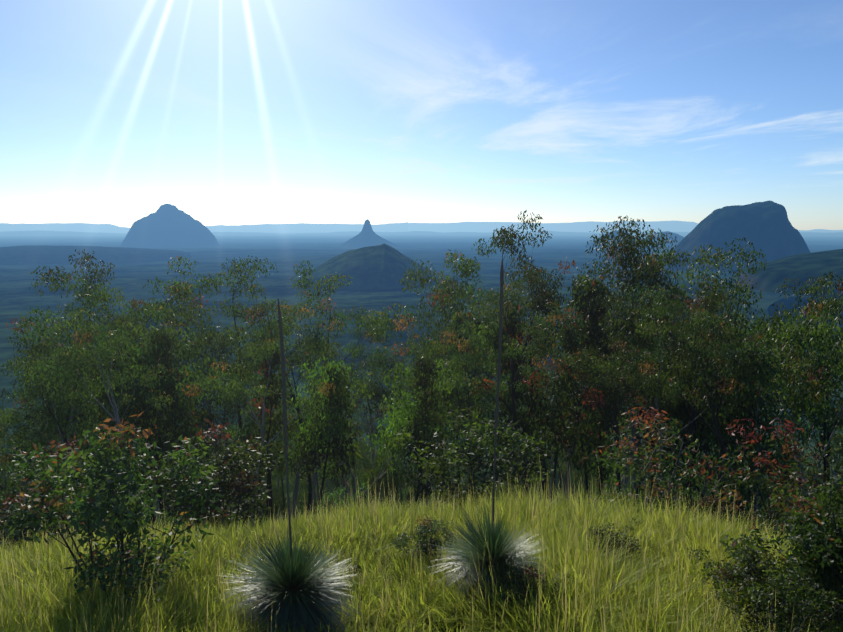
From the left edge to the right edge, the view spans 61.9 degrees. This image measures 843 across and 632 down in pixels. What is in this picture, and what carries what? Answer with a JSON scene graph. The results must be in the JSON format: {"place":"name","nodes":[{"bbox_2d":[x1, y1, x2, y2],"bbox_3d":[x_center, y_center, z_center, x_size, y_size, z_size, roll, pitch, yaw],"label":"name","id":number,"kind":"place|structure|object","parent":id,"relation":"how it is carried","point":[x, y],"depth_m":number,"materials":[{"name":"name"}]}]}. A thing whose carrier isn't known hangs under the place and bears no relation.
{"place":"outdoors","nodes":[
{"label":"outdoors","id":0,"kind":"place"},
{"bbox_2d":[0,245,191,264],"bbox_3d":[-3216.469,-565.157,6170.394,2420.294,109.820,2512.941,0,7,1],"label":"hill","id":1,"kind":"structure","parent":0,"point":[31,254],"depth_m":5514.06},
{"bbox_2d":[0,222,407,231],"bbox_3d":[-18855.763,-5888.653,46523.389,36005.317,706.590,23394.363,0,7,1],"label":"distant hills","id":2,"kind":"structure","parent":0,"point":[296,227],"depth_m":46049.03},
{"bbox_2d":[0,232,842,631],"bbox_3d":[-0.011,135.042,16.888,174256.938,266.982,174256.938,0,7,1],"label":"ground","id":3,"kind":"structure","parent":0,"point":[282,252],"depth_m":2808.66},
{"bbox_2d":[0,457,25,540],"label":"shrub","id":4,"kind":"object","parent":3,"relation":"on","point":[7,488],"depth_m":59.84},
{"bbox_2d":[0,366,78,531],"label":"tree","id":5,"kind":"object","parent":3,"relation":"on","point":[19,423],"depth_m":30.41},
{"bbox_2d":[0,490,83,553],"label":"shrub","id":6,"kind":"object","parent":3,"relation":"on","point":[14,538],"depth_m":9.48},
{"bbox_2d":[0,356,83,514],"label":"tree","id":7,"kind":"object","parent":3,"relation":"on","point":[44,432],"depth_m":34.53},
{"bbox_2d":[6,317,89,467],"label":"tree","id":8,"kind":"object","parent":3,"relation":"on","point":[40,348],"depth_m":31.08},
{"bbox_2d":[0,370,96,485],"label":"tree","id":9,"kind":"object","parent":3,"relation":"on","point":[26,416],"depth_m":28.21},
{"bbox_2d":[3,279,125,523],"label":"tree","id":10,"kind":"object","parent":3,"relation":"on","point":[97,297],"depth_m":27.25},
{"bbox_2d":[0,305,131,497],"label":"tree","id":11,"kind":"object","parent":3,"relation":"on","point":[56,422],"depth_m":23.56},
{"bbox_2d":[0,430,133,551],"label":"shrub","id":12,"kind":"object","parent":3,"relation":"on","point":[58,451],"depth_m":11.36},
{"bbox_2d":[5,273,158,463],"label":"tree","id":13,"kind":"object","parent":3,"relation":"on","point":[70,288],"depth_m":33.79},
{"bbox_2d":[21,310,154,473],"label":"tree","id":14,"kind":"object","parent":3,"relation":"on","point":[126,322],"depth_m":36.24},
{"bbox_2d":[13,331,169,489],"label":"tree","id":15,"kind":"object","parent":3,"relation":"on","point":[54,413],"depth_m":35.97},
{"bbox_2d":[44,334,150,491],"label":"tree","id":16,"kind":"object","parent":3,"relation":"on","point":[103,410],"depth_m":29.70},
{"bbox_2d":[37,309,174,510],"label":"tree","id":17,"kind":"object","parent":3,"relation":"on","point":[99,365],"depth_m":22.46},
{"bbox_2d":[6,248,209,458],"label":"tree","id":18,"kind":"object","parent":3,"relation":"on","point":[88,258],"depth_m":42.24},
{"bbox_2d":[3,411,222,614],"bbox_3d":[-2.546,1.806,5.981,1.784,2.006,1.596,-4,8,-27],"label":"shrub","id":19,"kind":"object","parent":3,"relation":"on","point":[112,504],"depth_m":5.82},
{"bbox_2d":[67,278,169,490],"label":"tree","id":20,"kind":"object","parent":3,"relation":"on","point":[79,291],"depth_m":42.11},
{"bbox_2d":[78,328,192,517],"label":"tree","id":21,"kind":"object","parent":3,"relation":"on","point":[146,357],"depth_m":27.65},
{"bbox_2d":[46,321,230,523],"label":"tree","id":22,"kind":"object","parent":3,"relation":"on","point":[135,394],"depth_m":27.21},
{"bbox_2d":[77,256,234,523],"bbox_3d":[-13.953,5.867,38.494,8.527,18.272,6.981,4,8,32],"label":"tree","id":23,"kind":"object","parent":3,"relation":"on","point":[175,287],"depth_m":37.80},
{"bbox_2d":[103,325,208,524],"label":"tree","id":24,"kind":"object","parent":3,"relation":"on","point":[146,419],"depth_m":27.64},
{"bbox_2d":[139,504,193,534],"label":"shrub","id":25,"kind":"object","parent":3,"relation":"on","point":[169,520],"depth_m":16.20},
{"bbox_2d":[120,204,219,246],"bbox_3d":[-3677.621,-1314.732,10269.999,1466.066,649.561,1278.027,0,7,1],"label":"mountain","id":26,"kind":"structure","parent":3,"relation":"on","point":[167,225],"depth_m":9986.20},
{"bbox_2d":[135,341,204,518],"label":"tree","id":27,"kind":"object","parent":3,"relation":"on","point":[158,443],"depth_m":38.80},
{"bbox_2d":[145,327,210,516],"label":"tree","id":28,"kind":"object","parent":3,"relation":"on","point":[185,427],"depth_m":27.32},
{"bbox_2d":[127,419,284,528],"bbox_3d":[-3.809,3.305,12.961,2.612,2.735,2.920,-7,10,-42],"label":"shrub","id":29,"kind":"object","parent":3,"relation":"on","point":[241,488],"depth_m":12.66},
{"bbox_2d":[160,295,256,517],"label":"tree","id":30,"kind":"object","parent":3,"relation":"on","point":[210,333],"depth_m":33.62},
{"bbox_2d":[191,337,278,513],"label":"tree","id":31,"kind":"object","parent":3,"relation":"on","point":[238,371],"depth_m":34.67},
{"bbox_2d":[160,257,340,523],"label":"tree","id":32,"kind":"object","parent":3,"relation":"on","point":[242,279],"depth_m":46.77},
{"bbox_2d":[176,325,334,524],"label":"tree","id":33,"kind":"object","parent":3,"relation":"on","point":[233,390],"depth_m":23.72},
{"bbox_2d":[200,255,321,519],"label":"tree","id":34,"kind":"object","parent":3,"relation":"on","point":[254,267],"depth_m":49.37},
{"bbox_2d":[220,371,301,524],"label":"tree","id":35,"kind":"object","parent":3,"relation":"on","point":[288,441],"depth_m":45.26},
{"bbox_2d":[246,462,286,512],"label":"shrub","id":36,"kind":"object","parent":3,"relation":"on","point":[273,496],"depth_m":84.10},
{"bbox_2d":[237,338,300,521],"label":"tree","id":37,"kind":"object","parent":3,"relation":"on","point":[273,363],"depth_m":28.92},
{"bbox_2d":[256,484,293,524],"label":"tree","id":38,"kind":"object","parent":3,"relation":"on","point":[277,504],"depth_m":84.21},
{"bbox_2d":[213,283,351,516],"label":"tree","id":39,"kind":"object","parent":3,"relation":"on","point":[256,310],"depth_m":40.40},
{"bbox_2d":[218,298,362,631],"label":"grass tree","id":40,"kind":"object","parent":3,"relation":"on","point":[290,578],"depth_m":5.42,"materials":[{"name":"green plant"}]},
{"bbox_2d":[259,477,327,521],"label":"shrub","id":41,"kind":"object","parent":3,"relation":"on","point":[299,498],"depth_m":89.52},
{"bbox_2d":[280,425,328,502],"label":"tree","id":42,"kind":"object","parent":3,"relation":"on","point":[323,493],"depth_m":68.81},
{"bbox_2d":[266,356,346,505],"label":"tree","id":43,"kind":"object","parent":3,"relation":"on","point":[297,418],"depth_m":43.48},
{"bbox_2d":[300,465,316,517],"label":"tree","id":44,"kind":"object","parent":3,"relation":"on","point":[306,501],"depth_m":60.72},
{"bbox_2d":[278,373,355,514],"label":"tree","id":45,"kind":"object","parent":3,"relation":"on","point":[321,457],"depth_m":41.74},
{"bbox_2d":[287,388,354,497],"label":"tree","id":46,"kind":"object","parent":3,"relation":"on","point":[318,455],"depth_m":54.45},
{"bbox_2d":[289,362,363,515],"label":"tree","id":47,"kind":"object","parent":3,"relation":"on","point":[305,457],"depth_m":26.83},
{"bbox_2d":[238,260,415,519],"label":"tree","id":48,"kind":"object","parent":3,"relation":"on","point":[372,325],"depth_m":46.80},
{"bbox_2d":[310,458,347,510],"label":"tree","id":49,"kind":"object","parent":3,"relation":"on","point":[330,483],"depth_m":129.97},
{"bbox_2d":[312,482,369,517],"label":"shrub","id":50,"kind":"object","parent":3,"relation":"on","point":[333,499],"depth_m":17.92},
{"bbox_2d":[293,309,407,503],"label":"tree","id":51,"kind":"object","parent":3,"relation":"on","point":[357,350],"depth_m":61.30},
{"bbox_2d":[324,422,379,501],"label":"tree","id":52,"kind":"object","parent":3,"relation":"on","point":[360,448],"depth_m":72.08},
{"bbox_2d":[338,441,385,504],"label":"tree","id":53,"kind":"object","parent":3,"relation":"on","point":[362,467],"depth_m":114.35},
{"bbox_2d":[316,306,415,505],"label":"tree","id":54,"kind":"object","parent":3,"relation":"on","point":[356,316],"depth_m":66.26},
{"bbox_2d":[338,219,397,246],"bbox_3d":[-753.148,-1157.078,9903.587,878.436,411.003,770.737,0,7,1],"label":"mountain","id":55,"kind":"structure","parent":3,"relation":"on","point":[367,236],"depth_m":9759.30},
{"bbox_2d":[293,243,448,288],"bbox_3d":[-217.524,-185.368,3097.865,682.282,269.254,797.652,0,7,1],"label":"hill","id":56,"kind":"structure","parent":3,"relation":"on","point":[382,266],"depth_m":2846.41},
{"bbox_2d":[287,355,466,501],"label":"tree","id":57,"kind":"object","parent":3,"relation":"on","point":[382,437],"depth_m":26.97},
{"bbox_2d":[340,313,420,510],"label":"tree","id":58,"kind":"object","parent":3,"relation":"on","point":[377,394],"depth_m":57.46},
{"bbox_2d":[351,454,423,506],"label":"shrub","id":59,"kind":"object","parent":3,"relation":"on","point":[368,473],"depth_m":49.69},
{"bbox_2d":[377,446,417,504],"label":"tree","id":60,"kind":"object","parent":3,"relation":"on","point":[399,476],"depth_m":80.01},
{"bbox_2d":[389,355,450,506],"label":"tree","id":61,"kind":"object","parent":3,"relation":"on","point":[422,363],"depth_m":26.77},
{"bbox_2d":[0,457,842,631],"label":"grass","id":62,"kind":"structure","parent":3,"relation":"on","point":[601,597],"depth_m":6.12,"materials":[{"name":"plant"}]},
{"bbox_2d":[389,515,458,565],"bbox_3d":[0.044,2.252,6.866,0.691,0.598,0.618,1,7,6],"label":"shrub","id":63,"kind":"object","parent":3,"relation":"on","point":[423,542],"depth_m":6.79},
{"bbox_2d":[373,322,507,507],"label":"tree","id":64,"kind":"object","parent":3,"relation":"on","point":[405,395],"depth_m":30.11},
{"bbox_2d":[392,260,488,500],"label":"tree","id":65,"kind":"object","parent":3,"relation":"on","point":[430,316],"depth_m":44.61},
{"bbox_2d":[424,322,503,501],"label":"tree","id":66,"kind":"object","parent":3,"relation":"on","point":[435,336],"depth_m":35.95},
{"bbox_2d":[418,280,517,496],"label":"tree","id":67,"kind":"object","parent":3,"relation":"on","point":[453,299],"depth_m":39.94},
{"bbox_2d":[439,311,501,500],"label":"tree","id":68,"kind":"object","parent":3,"relation":"on","point":[460,320],"depth_m":30.85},
{"bbox_2d":[390,288,552,500],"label":"tree","id":69,"kind":"object","parent":3,"relation":"on","point":[408,353],"depth_m":33.71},
{"bbox_2d":[388,406,556,509],"bbox_3d":[1.087,3.332,14.231,3.551,3.044,2.424,0,7,-4],"label":"shrub","id":70,"kind":"object","parent":3,"relation":"on","point":[516,447],"depth_m":13.95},
{"bbox_2d":[393,238,557,500],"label":"tree","id":71,"kind":"object","parent":3,"relation":"on","point":[465,270],"depth_m":41.84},
{"bbox_2d":[435,321,531,484],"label":"tree","id":72,"kind":"object","parent":3,"relation":"on","point":[474,343],"depth_m":24.87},
{"bbox_2d":[428,260,550,615],"bbox_3d":[0.573,1.046,5.867,1.145,2.989,1.149,0,7,1],"label":"grass tree","id":73,"kind":"object","parent":3,"relation":"on","point":[503,546],"depth_m":5.93,"materials":[{"name":"green plant"}]},
{"bbox_2d":[426,210,591,505],"bbox_3d":[5.982,3.264,41.875,9.795,18.894,10.043,2,7,13],"label":"tree","id":74,"kind":"object","parent":3,"relation":"on","point":[530,274],"depth_m":39.23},
{"bbox_2d":[479,321,547,491],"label":"tree","id":75,"kind":"object","parent":3,"relation":"on","point":[526,427],"depth_m":29.81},
{"bbox_2d":[440,273,588,501],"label":"tree","id":76,"kind":"object","parent":3,"relation":"on","point":[536,346],"depth_m":26.05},
{"bbox_2d":[488,304,559,499],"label":"tree","id":77,"kind":"object","parent":3,"relation":"on","point":[512,321],"depth_m":30.69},
{"bbox_2d":[481,224,570,494],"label":"tree","id":78,"kind":"object","parent":3,"relation":"on","point":[539,296],"depth_m":39.84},
{"bbox_2d":[491,561,574,618],"bbox_3d":[0.849,2.284,5.644,0.683,0.591,0.611,4,8,28],"label":"shrub","id":79,"kind":"object","parent":3,"relation":"on","point":[518,588],"depth_m":5.59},
{"bbox_2d":[500,335,574,490],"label":"tree","id":80,"kind":"object","parent":3,"relation":"on","point":[542,482],"depth_m":61.38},
{"bbox_2d":[512,346,593,500],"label":"tree","id":81,"kind":"object","parent":3,"relation":"on","point":[554,474],"depth_m":52.99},
{"bbox_2d":[528,417,577,498],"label":"tree","id":82,"kind":"object","parent":3,"relation":"on","point":[559,471],"depth_m":83.54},
{"bbox_2d":[538,430,592,496],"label":"tree","id":83,"kind":"object","parent":3,"relation":"on","point":[571,471],"depth_m":80.50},
{"bbox_2d":[545,322,612,503],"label":"tree","id":84,"kind":"object","parent":3,"relation":"on","point":[567,344],"depth_m":27.07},
{"bbox_2d":[546,406,611,506],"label":"tree","id":85,"kind":"object","parent":3,"relation":"on","point":[573,463],"depth_m":65.34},
{"bbox_2d":[535,276,628,501],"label":"tree","id":86,"kind":"object","parent":3,"relation":"on","point":[596,291],"depth_m":31.93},
{"bbox_2d":[515,215,680,505],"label":"tree","id":87,"kind":"object","parent":3,"relation":"on","point":[624,247],"depth_m":40.55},
{"bbox_2d":[564,275,642,499],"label":"tree","id":88,"kind":"object","parent":3,"relation":"on","point":[578,288],"depth_m":33.72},
{"bbox_2d":[547,295,666,504],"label":"tree","id":89,"kind":"object","parent":3,"relation":"on","point":[615,413],"depth_m":23.36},
{"bbox_2d":[562,460,654,505],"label":"shrub","id":90,"kind":"object","parent":3,"relation":"on","point":[608,483],"depth_m":63.76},
{"bbox_2d":[574,411,647,505],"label":"tree","id":91,"kind":"object","parent":3,"relation":"on","point":[622,480],"depth_m":49.65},
{"bbox_2d":[583,517,641,560],"bbox_3d":[1.855,2.263,6.723,0.770,0.558,0.526,-2,7,-14],"label":"shrub","id":92,"kind":"object","parent":3,"relation":"on","point":[619,542],"depth_m":6.70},
{"bbox_2d":[563,229,702,507],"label":"tree","id":93,"kind":"object","parent":3,"relation":"on","point":[626,478],"depth_m":46.05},
{"bbox_2d":[567,218,705,472],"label":"tree","id":94,"kind":"object","parent":3,"relation":"on","point":[603,236],"depth_m":41.30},
{"bbox_2d":[588,283,690,509],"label":"tree","id":95,"kind":"object","parent":3,"relation":"on","point":[665,370],"depth_m":28.54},
{"bbox_2d":[546,303,742,499],"bbox_3d":[7.133,4.529,24.730,5.701,9.935,5.450,-1,7,-10],"label":"tree","id":96,"kind":"object","parent":3,"relation":"on","point":[660,336],"depth_m":24.29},
{"bbox_2d":[591,297,713,506],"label":"tree","id":97,"kind":"object","parent":3,"relation":"on","point":[658,384],"depth_m":24.53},
{"bbox_2d":[526,300,783,507],"bbox_3d":[9.944,4.706,29.130,6.759,10.614,12.021,-6,9,-23],"label":"tree","id":98,"kind":"object","parent":3,"relation":"on","point":[627,320],"depth_m":28.95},
{"bbox_2d":[570,247,739,513],"bbox_3d":[14.097,4.695,41.947,9.945,17.749,9.971,2,8,19],"label":"tree","id":99,"kind":"object","parent":3,"relation":"on","point":[659,282],"depth_m":39.03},
{"bbox_2d":[615,365,716,499],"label":"tree","id":100,"kind":"object","parent":3,"relation":"on","point":[655,449],"depth_m":39.27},
{"bbox_2d":[584,407,752,520],"bbox_3d":[5.085,3.695,15.001,3.304,3.376,3.603,2,7,13],"label":"shrub","id":101,"kind":"object","parent":3,"relation":"on","point":[644,465],"depth_m":14.72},
{"bbox_2d":[601,229,745,505],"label":"tree","id":102,"kind":"object","parent":3,"relation":"on","point":[659,257],"depth_m":46.45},
{"bbox_2d":[640,302,715,511],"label":"tree","id":103,"kind":"object","parent":3,"relation":"on","point":[653,318],"depth_m":29.98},
{"bbox_2d":[631,340,732,516],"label":"tree","id":104,"kind":"object","parent":3,"relation":"on","point":[686,419],"depth_m":28.72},
{"bbox_2d":[634,377,761,505],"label":"tree","id":105,"kind":"object","parent":3,"relation":"on","point":[670,411],"depth_m":28.97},
{"bbox_2d":[692,455,716,522],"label":"bush","id":106,"kind":"object","parent":3,"relation":"on","point":[694,499],"depth_m":47.37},
{"bbox_2d":[681,496,757,528],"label":"shrub","id":107,"kind":"object","parent":3,"relation":"on","point":[709,504],"depth_m":13.07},
{"bbox_2d":[638,295,801,533],"bbox_3d":[10.040,3.655,24.291,4.891,9.034,4.988,2,8,19],"label":"tree","id":108,"kind":"object","parent":3,"relation":"on","point":[707,318],"depth_m":23.00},
{"bbox_2d":[649,274,801,510],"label":"tree","id":109,"kind":"object","parent":3,"relation":"on","point":[707,302],"depth_m":24.06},
{"bbox_2d":[712,435,746,522],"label":"bush","id":110,"kind":"object","parent":3,"relation":"on","point":[734,503],"depth_m":44.94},
{"bbox_2d":[657,200,810,270],"bbox_3d":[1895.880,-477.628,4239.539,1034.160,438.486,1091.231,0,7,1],"label":"mountain","id":111,"kind":"structure","parent":3,"relation":"on","point":[769,230],"depth_m":3905.66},
{"bbox_2d":[628,312,842,513],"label":"tree","id":112,"kind":"object","parent":3,"relation":"on","point":[705,438],"depth_m":25.14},
{"bbox_2d":[687,546,783,618],"bbox_3d":[2.762,2.274,5.944,0.804,0.695,0.719,-1,7,-9],"label":"shrub","id":113,"kind":"object","parent":3,"relation":"on","point":[726,572],"depth_m":5.89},
{"bbox_2d":[680,248,797,507],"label":"tree","id":114,"kind":"object","parent":3,"relation":"on","point":[725,263],"depth_m":40.02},
{"bbox_2d":[652,311,828,510],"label":"tree","id":115,"kind":"object","parent":3,"relation":"on","point":[781,373],"depth_m":25.06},
{"bbox_2d":[659,238,839,523],"bbox_3d":[16.181,4.835,35.113,7.910,17.450,6.384,-1,7,-8],"label":"tree","id":116,"kind":"object","parent":3,"relation":"on","point":[723,287],"depth_m":34.90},
{"bbox_2d":[670,306,842,520],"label":"tree","id":117,"kind":"object","parent":3,"relation":"on","point":[808,344],"depth_m":26.52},
{"bbox_2d":[717,346,800,525],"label":"tree","id":118,"kind":"object","parent":3,"relation":"on","point":[765,377],"depth_m":23.95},
{"bbox_2d":[697,549,842,631],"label":"shrub","id":119,"kind":"object","parent":3,"relation":"on","point":[810,602],"depth_m":5.05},
{"bbox_2d":[715,418,842,541],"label":"shrub","id":120,"kind":"object","parent":3,"relation":"on","point":[787,479],"depth_m":12.93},
{"bbox_2d":[719,495,842,631],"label":"shrub","id":121,"kind":"object","parent":3,"relation":"on","point":[744,551],"depth_m":5.59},
{"bbox_2d":[725,271,842,529],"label":"tree","id":122,"kind":"object","parent":3,"relation":"on","point":[838,285],"depth_m":37.02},
{"bbox_2d":[756,276,842,481],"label":"tree","id":123,"kind":"object","parent":3,"relation":"on","point":[824,462],"depth_m":34.58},
{"bbox_2d":[770,474,842,631],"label":"shrub","id":124,"kind":"object","parent":3,"relation":"on","point":[831,554],"depth_m":5.35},
{"bbox_2d":[776,276,842,507],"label":"tree","id":125,"kind":"object","parent":3,"relation":"on","point":[824,305],"depth_m":30.22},
{"bbox_2d":[779,430,842,491],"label":"bush","id":126,"kind":"object","parent":3,"relation":"on","point":[841,459],"depth_m":39.72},
{"bbox_2d":[792,410,842,514],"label":"bush","id":127,"kind":"object","parent":3,"relation":"on","point":[833,457],"depth_m":37.09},
{"bbox_2d":[0,230,842,235],"bbox_3d":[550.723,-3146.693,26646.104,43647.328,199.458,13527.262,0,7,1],"label":"distant hills","id":128,"kind":"structure","parent":0,"point":[38,233],"depth_m":26939.88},
{"bbox_2d":[0,0,842,229],"label":"sky","id":129,"kind":"structure","parent":0,"point":[114,112],"materials":[{"name":"blue"}]},
{"bbox_2d":[388,221,842,231],"bbox_3d":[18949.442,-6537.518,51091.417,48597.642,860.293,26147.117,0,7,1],"label":"distant hills","id":130,"kind":"structure","parent":0,"point":[669,226],"depth_m":52446.42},
{"bbox_2d":[584,230,654,249],"bbox_3d":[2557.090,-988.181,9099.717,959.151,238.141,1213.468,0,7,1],"label":"hill","id":131,"kind":"structure","parent":0,"point":[588,245],"depth_m":8816.31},
{"bbox_2d":[397,74,842,181],"bbox_3d":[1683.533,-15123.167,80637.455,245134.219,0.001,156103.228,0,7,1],"label":"cloud","id":132,"kind":"structure","parent":0,"point":[550,124],"depth_m":33495.81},
{"bbox_2d":[645,231,683,247],"bbox_3d":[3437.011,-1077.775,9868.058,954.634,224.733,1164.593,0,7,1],"label":"hill","id":133,"kind":"structure","parent":0,"point":[678,238],"depth_m":9534.68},
{"bbox_2d":[737,249,842,298],"bbox_3d":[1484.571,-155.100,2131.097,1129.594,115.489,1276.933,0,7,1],"label":"hill ridge","id":134,"kind":"structure","parent":0,"point":[804,267],"depth_m":1903.27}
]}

